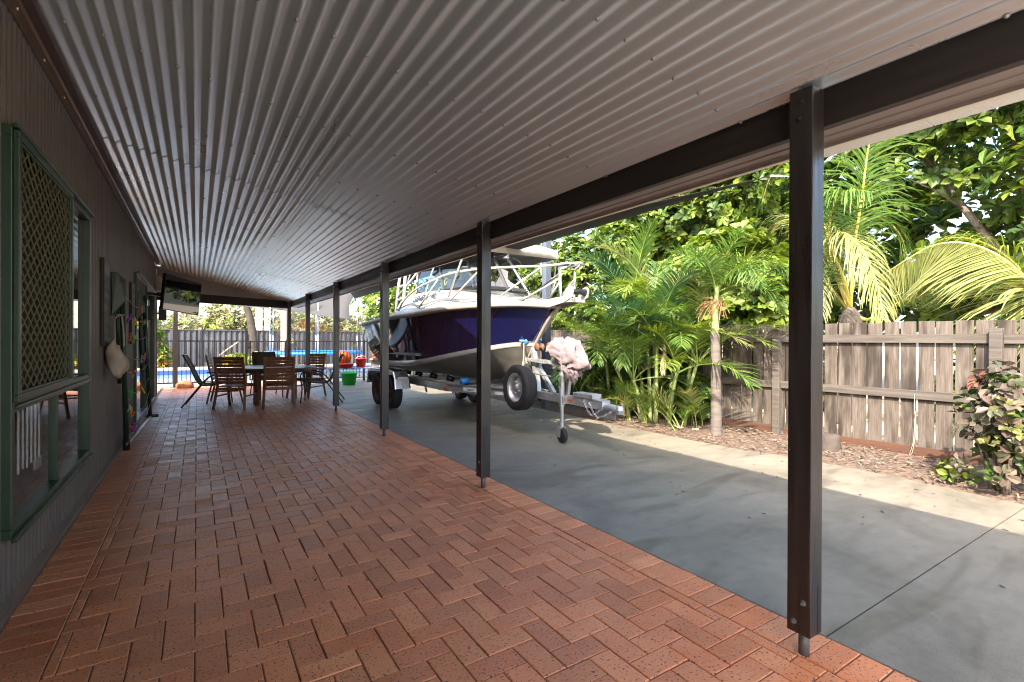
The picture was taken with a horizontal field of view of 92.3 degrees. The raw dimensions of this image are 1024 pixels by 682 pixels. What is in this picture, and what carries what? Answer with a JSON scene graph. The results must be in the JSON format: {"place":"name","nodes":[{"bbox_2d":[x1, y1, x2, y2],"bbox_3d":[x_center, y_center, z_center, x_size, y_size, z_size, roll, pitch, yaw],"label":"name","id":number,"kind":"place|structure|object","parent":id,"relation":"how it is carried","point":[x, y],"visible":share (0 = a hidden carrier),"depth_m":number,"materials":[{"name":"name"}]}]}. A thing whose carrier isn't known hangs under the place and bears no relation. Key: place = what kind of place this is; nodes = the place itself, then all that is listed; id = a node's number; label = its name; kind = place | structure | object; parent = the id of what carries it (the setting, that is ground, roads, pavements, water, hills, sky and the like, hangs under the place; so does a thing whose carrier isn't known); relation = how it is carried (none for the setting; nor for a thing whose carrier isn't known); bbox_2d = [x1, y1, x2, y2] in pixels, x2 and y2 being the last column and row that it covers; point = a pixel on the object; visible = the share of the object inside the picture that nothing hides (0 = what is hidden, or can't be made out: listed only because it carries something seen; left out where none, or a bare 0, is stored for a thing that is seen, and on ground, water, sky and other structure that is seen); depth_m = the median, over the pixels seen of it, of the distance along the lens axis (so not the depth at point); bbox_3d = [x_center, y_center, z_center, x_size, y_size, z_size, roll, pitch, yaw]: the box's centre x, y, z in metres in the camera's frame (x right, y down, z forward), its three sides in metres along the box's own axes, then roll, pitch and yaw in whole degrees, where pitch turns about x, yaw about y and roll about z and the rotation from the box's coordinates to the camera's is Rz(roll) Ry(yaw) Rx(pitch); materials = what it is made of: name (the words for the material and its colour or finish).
{"place":"outdoors","nodes":[
{"label":"outdoors","id":0,"kind":"place"},
{"bbox_2d":[157,380,276,388],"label":"pool path","id":1,"kind":"structure","parent":0,"point":[159,386],"depth_m":14.21,"materials":[{"name":"beige concrete"}]},
{"bbox_2d":[0,383,920,681],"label":"brick paving","id":2,"kind":"structure","parent":0,"point":[526,553],"depth_m":2.66,"materials":[{"name":"red brick"}]},
{"bbox_2d":[170,311,177,387],"bbox_3d":[-9.069,-0.054,13.251,0.240,2.620,0.240,0,0,-33],"label":"steel post","id":3,"kind":"object","parent":2,"relation":"on","point":[175,348],"visible":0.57,"depth_m":13.21,"materials":[{"name":"grey metal"}]},
{"bbox_2d":[176,381,193,388],"bbox_3d":[-8.735,1.203,13.127,0.415,0.305,0.380,0,0,-33],"label":"garden rock","id":4,"kind":"object","parent":2,"relation":"on","point":[184,384],"visible":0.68,"depth_m":13.01,"materials":[{"name":"orange stone"}]},
{"bbox_2d":[181,354,232,407],"bbox_3d":[-6.056,0.773,9.795,0.844,1.021,0.577,0,0,-27],"label":"sling chair","id":5,"kind":"object","parent":2,"relation":"on","point":[199,381],"visible":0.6,"depth_m":9.66,"materials":[{"name":"brown fabric"}]},
{"bbox_2d":[205,354,243,403],"bbox_3d":[-6.014,0.781,10.348,0.699,0.990,0.630,0,0,-24],"label":"wooden chair","id":6,"kind":"object","parent":2,"relation":"on","point":[208,359],"visible":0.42,"depth_m":10.10,"materials":[{"name":"brown wood"}]},
{"bbox_2d":[211,357,259,409],"bbox_3d":[-5.308,0.786,9.475,0.630,0.990,0.699,0,0,-6],"label":"wooden chair","id":7,"kind":"object","parent":2,"relation":"on","point":[236,384],"visible":1,"depth_m":9.22,"materials":[{"name":"brown wood"}]},
{"bbox_2d":[250,352,283,396],"bbox_3d":[-5.670,0.771,11.346,0.577,1.021,0.844,0,0,-36],"label":"sling chair","id":8,"kind":"object","parent":2,"relation":"on","point":[257,358],"visible":0.2,"depth_m":11.54,"materials":[{"name":"black fabric"}]},
{"bbox_2d":[233,365,315,403],"bbox_3d":[-5.017,0.910,10.449,1.580,0.735,1.572,0,0,-33],"label":"dining table","id":9,"kind":"object","parent":2,"relation":"on","point":[259,369],"visible":0.55,"depth_m":10.20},
{"bbox_2d":[261,356,296,408],"bbox_3d":[-4.549,0.789,9.602,0.630,0.990,0.700,0,0,-26],"label":"wooden chair","id":10,"kind":"object","parent":2,"relation":"on","point":[275,363],"visible":1,"depth_m":9.37,"materials":[{"name":"brown wood"}]},
{"bbox_2d":[286,353,326,398],"bbox_3d":[-4.718,0.784,11.313,0.630,0.990,0.699,0,0,13],"label":"wooden chair","id":11,"kind":"object","parent":2,"relation":"on","point":[317,360],"visible":0.54,"depth_m":11.51,"materials":[{"name":"brown wood"}]},
{"bbox_2d":[300,353,344,403],"bbox_3d":[-4.008,0.779,10.438,0.844,1.021,0.577,0,0,-15],"label":"sling chair","id":12,"kind":"object","parent":2,"relation":"on","point":[324,381],"visible":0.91,"depth_m":10.26,"materials":[{"name":"brown metal"}]},
{"bbox_2d":[30,0,1023,657],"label":"verandah","id":13,"kind":"object","parent":2,"relation":"on","point":[288,154],"visible":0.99,"depth_m":2.50,"materials":[{"name":"metal"}]},
{"bbox_2d":[351,175,788,298],"bbox_3d":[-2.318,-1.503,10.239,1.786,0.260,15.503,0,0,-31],"label":"gutter","id":14,"kind":"object","parent":13,"relation":"attached to","point":[642,209],"visible":0.28,"depth_m":5.95,"materials":[{"name":"grey metal"}]},
{"bbox_2d":[157,345,1002,635],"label":"ground","id":15,"kind":"structure","parent":0,"point":[883,351],"depth_m":9.91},
{"bbox_2d":[0,0,160,632],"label":"house","id":16,"kind":"structure","parent":15,"relation":"on","point":[68,219],"depth_m":3.03,"materials":[{"name":"paint"}]},
{"bbox_2d":[0,123,94,543],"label":"window","id":17,"kind":"structure","parent":16,"relation":"in","point":[46,225],"depth_m":2.76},
{"bbox_2d":[100,257,158,450],"bbox_3d":[-4.577,0.209,5.999,0.268,1.980,3.299,0,0,-33],"label":"clothesline","id":18,"kind":"object","parent":16,"relation":"attached to","point":[113,301],"visible":0.74,"depth_m":5.27,"materials":[{"name":"metal"}]},
{"bbox_2d":[105,314,129,378],"bbox_3d":[-3.912,0.045,4.883,0.187,0.642,0.491,0,0,-33],"label":"peg bag","id":19,"kind":"object","parent":18,"relation":"hanging from","point":[117,361],"visible":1,"depth_m":4.71,"materials":[{"name":"beige fabric"}]},
{"bbox_2d":[126,314,132,322],"bbox_3d":[-4.161,-0.242,5.343,0.018,0.106,0.059,15,-45,-14],"label":"clothes peg","id":20,"kind":"object","parent":18,"relation":"attached to","point":[129,318],"visible":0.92,"depth_m":5.34,"materials":[{"name":"purple plastic"}]},
{"bbox_2d":[133,271,156,423],"bbox_3d":[-6.302,0.091,8.445,0.130,2.172,3.600,0,0,-33],"label":"sliding door","id":21,"kind":"structure","parent":16,"relation":"in","point":[141,283],"depth_m":8.16,"materials":[{"name":"black metal"}]},
{"bbox_2d":[155,276,161,291],"bbox_3d":[-7.639,-1.233,10.658,0.127,0.320,0.400,0,0,-33],"label":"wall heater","id":22,"kind":"object","parent":16,"relation":"attached to","point":[158,282],"depth_m":10.48,"materials":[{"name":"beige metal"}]},
{"bbox_2d":[156,307,166,319],"bbox_3d":[-7.671,-0.603,10.759,0.180,0.300,0.160,0,0,-33],"label":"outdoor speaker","id":23,"kind":"object","parent":16,"relation":"attached to","point":[162,314],"visible":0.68,"depth_m":10.70},
{"bbox_2d":[147,273,201,314],"bbox_3d":[-5.996,-0.786,8.441,0.718,0.643,1.058,0,0,-4],"label":"television","id":24,"kind":"object","parent":16,"relation":"attached to","point":[179,294],"visible":0.91,"depth_m":8.39,"materials":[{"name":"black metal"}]},
{"bbox_2d":[157,327,171,367],"bbox_3d":[-16.128,0.369,21.574,2.465,2.120,1.247,0,0,-33],"label":"garden shrub","id":25,"kind":"object","parent":15,"relation":"on","point":[160,333],"visible":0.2,"depth_m":21.81,"materials":[{"name":"green plant"}]},
{"bbox_2d":[157,313,232,329],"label":"olive tree","id":26,"kind":"object","parent":15,"relation":"on","point":[185,324],"visible":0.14,"depth_m":27.99,"materials":[{"name":"green plant"}]},
{"bbox_2d":[225,351,257,365],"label":"garden shrub","id":27,"kind":"object","parent":15,"relation":"on","point":[240,354],"visible":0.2,"depth_m":23.59,"materials":[{"name":"green plant"}]},
{"bbox_2d":[190,303,300,330],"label":"olive tree","id":28,"kind":"object","parent":15,"relation":"on","point":[224,317],"visible":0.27,"depth_m":28.60,"materials":[{"name":"green plant"}]},
{"bbox_2d":[255,307,269,329],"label":"white column","id":29,"kind":"structure","parent":15,"relation":"on","point":[258,317],"depth_m":27.66,"materials":[{"name":"white paint"}]},
{"bbox_2d":[157,363,370,370],"bbox_3d":[-12.222,1.258,18.125,17.800,0.110,9.500,0,0,-33],"label":"pool coping","id":30,"kind":"object","parent":15,"relation":"on","point":[206,368],"visible":0.09,"depth_m":21.97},
{"bbox_2d":[157,329,371,367],"bbox_3d":[-14.433,0.351,24.354,34.000,1.820,0.140,0,0,-33],"label":"metal fence","id":31,"kind":"object","parent":15,"relation":"on","point":[202,334],"visible":0.16,"depth_m":24.80,"materials":[{"name":"grey metal"}]},
{"bbox_2d":[168,301,376,356],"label":"leaning tree","id":32,"kind":"object","parent":15,"relation":"on","point":[252,331],"visible":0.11,"depth_m":23.98,"materials":[{"name":"brown plant"}]},
{"bbox_2d":[280,310,286,360],"bbox_3d":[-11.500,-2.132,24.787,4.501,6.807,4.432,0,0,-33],"label":"post","id":33,"kind":"object","parent":15,"relation":"on","point":[283,325],"visible":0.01,"depth_m":24.48,"materials":[{"name":"white metal"}]},
{"bbox_2d":[157,329,425,383],"bbox_3d":[-7.205,0.465,14.578,10.090,1.650,0.262,0,0,-29],"label":"pool fence","id":34,"kind":"object","parent":15,"relation":"on","point":[246,343],"visible":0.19,"depth_m":14.26,"materials":[{"name":"black metal"}]},
{"bbox_2d":[247,334,285,379],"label":"pool gate","id":35,"kind":"structure","parent":34,"relation":"attached to","point":[249,345],"depth_m":14.67,"materials":[{"name":"black metal"}]},
{"bbox_2d":[339,350,351,362],"bbox_3d":[-5.386,0.544,15.711,0.498,0.494,0.209,0,0,-33],"label":"float ring","id":36,"kind":"object","parent":34,"relation":"attached to","point":[349,357],"visible":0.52,"depth_m":15.68,"materials":[{"name":"orange plastic"}]},
{"bbox_2d":[265,303,366,369],"bbox_3d":[-8.377,-0.134,21.119,4.160,2.750,4.160,0,0,-33],"label":"trampoline","id":37,"kind":"object","parent":15,"relation":"on","point":[295,352],"visible":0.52,"depth_m":20.83,"materials":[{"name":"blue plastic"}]},
{"bbox_2d":[237,293,352,319],"bbox_3d":[-9.069,-1.430,19.880,6.309,1.208,1.101,0,0,13],"label":"shade sail","id":38,"kind":"object","parent":37,"relation":"attached to","point":[325,307],"visible":0.47,"depth_m":19.34,"materials":[{"name":"beige fabric"}]},
{"bbox_2d":[271,312,362,330],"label":"olive tree","id":39,"kind":"object","parent":15,"relation":"on","point":[328,320],"visible":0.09,"depth_m":32.86,"materials":[{"name":"green plant"}]},
{"bbox_2d":[291,317,344,330],"bbox_3d":[-11.131,-0.053,28.085,3.181,2.619,1.293,0,0,-33],"label":"garden shrub","id":40,"kind":"object","parent":15,"relation":"on","point":[313,324],"visible":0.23,"depth_m":27.83,"materials":[{"name":"green plant"}]},
{"bbox_2d":[339,299,389,330],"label":"olive tree","id":41,"kind":"object","parent":15,"relation":"on","point":[354,328],"visible":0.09,"depth_m":33.31,"materials":[{"name":"green plant"}]},
{"bbox_2d":[350,286,408,314],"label":"feather palm","id":42,"kind":"object","parent":15,"relation":"on","point":[353,299],"visible":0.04,"depth_m":21.63,"materials":[{"name":"green plant"}]},
{"bbox_2d":[357,265,506,374],"bbox_3d":[-2.641,-1.196,18.260,7.146,5.271,3.218,0,0,34],"label":"broadleaf tree","id":43,"kind":"object","parent":15,"relation":"on","point":[371,312],"visible":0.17,"depth_m":18.27,"materials":[{"name":"green plant"}]},
{"bbox_2d":[493,219,656,331],"bbox_3d":[1.345,-0.949,13.756,2.686,4.805,6.464,0,0,-33],"label":"broadleaf tree","id":44,"kind":"object","parent":15,"relation":"on","point":[575,242],"visible":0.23,"depth_m":11.97,"materials":[{"name":"green plant"}]},
{"bbox_2d":[587,162,828,326],"bbox_3d":[4.325,-2.134,12.137,3.930,7.213,6.682,0,0,-33],"label":"broadleaf tree","id":45,"kind":"object","parent":15,"relation":"on","point":[681,222],"visible":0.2,"depth_m":10.55,"materials":[{"name":"green plant"}]},
{"bbox_2d":[423,319,1023,470],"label":"timber fence","id":46,"kind":"object","parent":15,"relation":"on","point":[1002,340],"visible":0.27,"depth_m":5.89,"materials":[{"name":"brown wood"}]},
{"bbox_2d":[909,394,917,454],"bbox_3d":[4.550,0.955,5.572,0.025,0.698,0.076,0,0,-33],"label":"hanging cord","id":47,"kind":"object","parent":46,"relation":"hanging from","point":[914,424],"visible":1,"depth_m":5.56,"materials":[{"name":"white plastic"}]},
{"bbox_2d":[655,219,826,413],"bbox_3d":[3.996,-0.346,9.207,2.258,3.627,3.228,0,0,-33],"label":"broadleaf tree","id":48,"kind":"object","parent":15,"relation":"on","point":[756,305],"visible":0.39,"depth_m":8.57,"materials":[{"name":"green plant"}]},
{"bbox_2d":[731,331,837,410],"bbox_3d":[5.696,0.488,10.415,1.400,2.031,3.164,0,0,-33],"label":"undergrowth shrub","id":49,"kind":"object","parent":15,"relation":"on","point":[785,370],"visible":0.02,"depth_m":10.17,"materials":[{"name":"green plant"}]},
{"bbox_2d":[687,105,1023,386],"bbox_3d":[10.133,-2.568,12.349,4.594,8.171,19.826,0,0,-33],"label":"broadleaf tree","id":50,"kind":"object","parent":15,"relation":"on","point":[944,209],"visible":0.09,"depth_m":11.59,"materials":[{"name":"green plant"}]},
{"bbox_2d":[756,130,997,425],"bbox_3d":[5.486,-1.362,7.900,2.507,5.513,3.284,0,0,14],"label":"coconut palm","id":51,"kind":"object","parent":15,"relation":"on","point":[843,238],"visible":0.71,"depth_m":7.79,"materials":[{"name":"green plant"}]},
{"bbox_2d":[836,100,1023,309],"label":"broadleaf tree","id":52,"kind":"object","parent":15,"relation":"on","point":[946,174],"visible":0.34,"depth_m":8.24,"materials":[{"name":"green plant"}]},
{"bbox_2d":[879,230,1023,362],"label":"coconut palm","id":53,"kind":"object","parent":15,"relation":"on","point":[928,274],"visible":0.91,"depth_m":6.13,"materials":[{"name":"green plant"}]},
{"bbox_2d":[934,312,1023,424],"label":"undergrowth shrub","id":54,"kind":"object","parent":15,"relation":"on","point":[1018,357],"visible":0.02,"depth_m":7.71,"materials":[{"name":"green plant"}]},
{"bbox_2d":[157,107,1015,346],"label":"sky","id":55,"kind":"structure","parent":0,"point":[989,140],"materials":[{"name":"white"}]},
{"bbox_2d":[297,378,1023,681],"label":"driveway","id":56,"kind":"structure","parent":0,"point":[957,615],"depth_m":3.60,"materials":[{"name":"concrete"}]},
{"bbox_2d":[340,370,357,385],"bbox_3d":[-4.728,1.053,14.258,0.484,0.446,0.484,0,0,-33],"label":"tub","id":57,"kind":"object","parent":56,"relation":"on","point":[348,378],"visible":1,"depth_m":14.10,"materials":[{"name":"green plastic"}]},
{"bbox_2d":[327,366,379,383],"bbox_3d":[-4.777,1.043,15.177,1.850,0.470,0.340,0,0,-33],"label":"plank bench","id":58,"kind":"object","parent":56,"relation":"on","point":[328,373],"visible":0.38,"depth_m":14.81,"materials":[{"name":"grey wood"}]},
{"bbox_2d":[339,363,353,367],"bbox_3d":[-5.075,0.747,14.949,0.544,0.120,0.544,0,0,-33],"label":"basin","id":59,"kind":"object","parent":58,"relation":"on","point":[345,365],"visible":0.85,"depth_m":14.77,"materials":[{"name":"red plastic"}]},
{"bbox_2d":[355,356,366,366],"bbox_3d":[-4.676,0.630,15.216,0.364,0.356,0.364,0,0,-33],"label":"bucket","id":60,"kind":"object","parent":58,"relation":"on","point":[360,362],"visible":0.95,"depth_m":15.10,"materials":[{"name":"red plastic"}]},
{"bbox_2d":[370,358,378,366],"bbox_3d":[-4.306,0.646,15.454,0.324,0.326,0.324,0,0,-33],"label":"bucket","id":61,"kind":"object","parent":58,"relation":"on","point":[373,365],"visible":0.48,"depth_m":15.34,"materials":[{"name":"white plastic"}]},
{"bbox_2d":[367,340,624,442],"bbox_3d":[-0.466,0.630,8.226,2.064,1.351,6.377,0,0,-33],"label":"trailer","id":62,"kind":"object","parent":56,"relation":"on","point":[518,388],"visible":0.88,"depth_m":6.93,"materials":[{"name":"metal"}]},
{"bbox_2d":[361,245,588,380],"bbox_3d":[-0.614,-0.431,8.461,2.450,2.182,5.490,0,0,-33],"label":"motor boat","id":63,"kind":"object","parent":62,"relation":"on","point":[432,324],"visible":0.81,"depth_m":7.53,"materials":[{"name":"purple metal"}]},
{"bbox_2d":[546,336,590,384],"bbox_3d":[0.701,0.248,6.312,0.338,0.615,0.858,0,0,-33],"label":"dust cloth","id":64,"kind":"object","parent":62,"relation":"on","point":[568,354],"visible":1,"depth_m":6.14,"materials":[{"name":"fabric"}]},
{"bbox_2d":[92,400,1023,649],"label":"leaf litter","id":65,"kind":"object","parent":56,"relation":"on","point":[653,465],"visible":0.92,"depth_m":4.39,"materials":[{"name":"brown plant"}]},
{"bbox_2d":[435,380,1023,512],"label":"mulch bed","id":66,"kind":"object","parent":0,"point":[912,473],"visible":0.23,"depth_m":5.81,"materials":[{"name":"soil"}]},
{"bbox_2d":[528,357,560,400],"bbox_3d":[0.545,0.582,10.791,2.304,1.432,2.640,0,0,-2],"label":"strap plant","id":67,"kind":"object","parent":66,"relation":"on","point":[553,377],"visible":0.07,"depth_m":10.69,"materials":[{"name":"green plant"}]},
{"bbox_2d":[540,241,550,407],"bbox_3d":[0.658,-0.342,9.675,0.196,3.385,0.150,0,0,-33],"label":"steel post","id":68,"kind":"object","parent":66,"relation":"on","point":[546,277],"visible":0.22,"depth_m":9.63,"materials":[{"name":"silver metal"}]},
{"bbox_2d":[531,362,606,406],"bbox_3d":[1.407,0.691,9.861,2.245,1.225,2.014,0,0,30],"label":"strap plant","id":69,"kind":"object","parent":66,"relation":"on","point":[581,383],"visible":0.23,"depth_m":9.62,"materials":[{"name":"green plant"}]},
{"bbox_2d":[557,364,630,409],"bbox_3d":[1.655,0.828,9.215,1.731,0.956,1.609,0,0,39],"label":"strap plant","id":70,"kind":"object","parent":66,"relation":"on","point":[593,382],"visible":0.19,"depth_m":9.09,"materials":[{"name":"green plant"}]},
{"bbox_2d":[559,216,708,412],"bbox_3d":[1.894,-0.364,8.608,2.533,3.412,2.400,0,0,-9],"label":"cane palm","id":71,"kind":"object","parent":66,"relation":"on","point":[645,244],"visible":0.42,"depth_m":8.30,"materials":[{"name":"green plant"}]},
{"bbox_2d":[584,311,721,422],"bbox_3d":[2.299,0.373,8.778,0.794,2.045,3.279,0,0,-33],"label":"hedge shrub","id":72,"kind":"object","parent":66,"relation":"on","point":[699,376],"visible":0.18,"depth_m":8.15,"materials":[{"name":"green plant"}]},
{"bbox_2d":[548,240,784,430],"bbox_3d":[2.127,-0.139,7.916,3.217,2.972,4.084,0,0,-33],"label":"cane palm","id":73,"kind":"object","parent":66,"relation":"on","point":[651,315],"visible":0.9,"depth_m":7.45,"materials":[{"name":"green plant"}]},
{"bbox_2d":[665,224,788,435],"bbox_3d":[2.922,-0.098,6.627,1.618,2.930,1.766,0,0,0],"label":"foxtail palm","id":74,"kind":"object","parent":66,"relation":"on","point":[719,275],"visible":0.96,"depth_m":6.62,"materials":[{"name":"plant"}]},
{"bbox_2d":[822,433,841,451],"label":"stone block","id":75,"kind":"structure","parent":66,"relation":"on","point":[831,441],"depth_m":5.81,"materials":[{"name":"beige stone"}]},
{"bbox_2d":[930,457,982,485],"bbox_3d":[4.111,1.220,4.602,0.345,0.289,0.374,0,0,8],"label":"seedling plant","id":76,"kind":"object","parent":66,"relation":"on","point":[953,472],"visible":0.8,"depth_m":4.53,"materials":[{"name":"green plant"}]},
{"bbox_2d":[946,360,1023,494],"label":"copper leaf shrub","id":77,"kind":"object","parent":66,"relation":"on","point":[1006,450],"visible":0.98,"depth_m":4.19,"materials":[{"name":"green plant"}]},
{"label":"pool basin","id":78,"kind":"structure","parent":0,"visible":0},
{"bbox_2d":[157,366,370,374],"bbox_3d":[-14.239,1.408,21.269,17.000,0.280,0.030,0,0,-33],"label":"pool tile band","id":79,"kind":"object","parent":78,"relation":"attached to","point":[179,372],"visible":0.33,"depth_m":21.36,"materials":[{"name":"blue tile"}]},
{"bbox_2d":[157,369,408,382],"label":"water","id":80,"kind":"structure","parent":78,"relation":"in","point":[159,378],"depth_m":20.22,"materials":[{"name":"blue liquid"}]}
]}

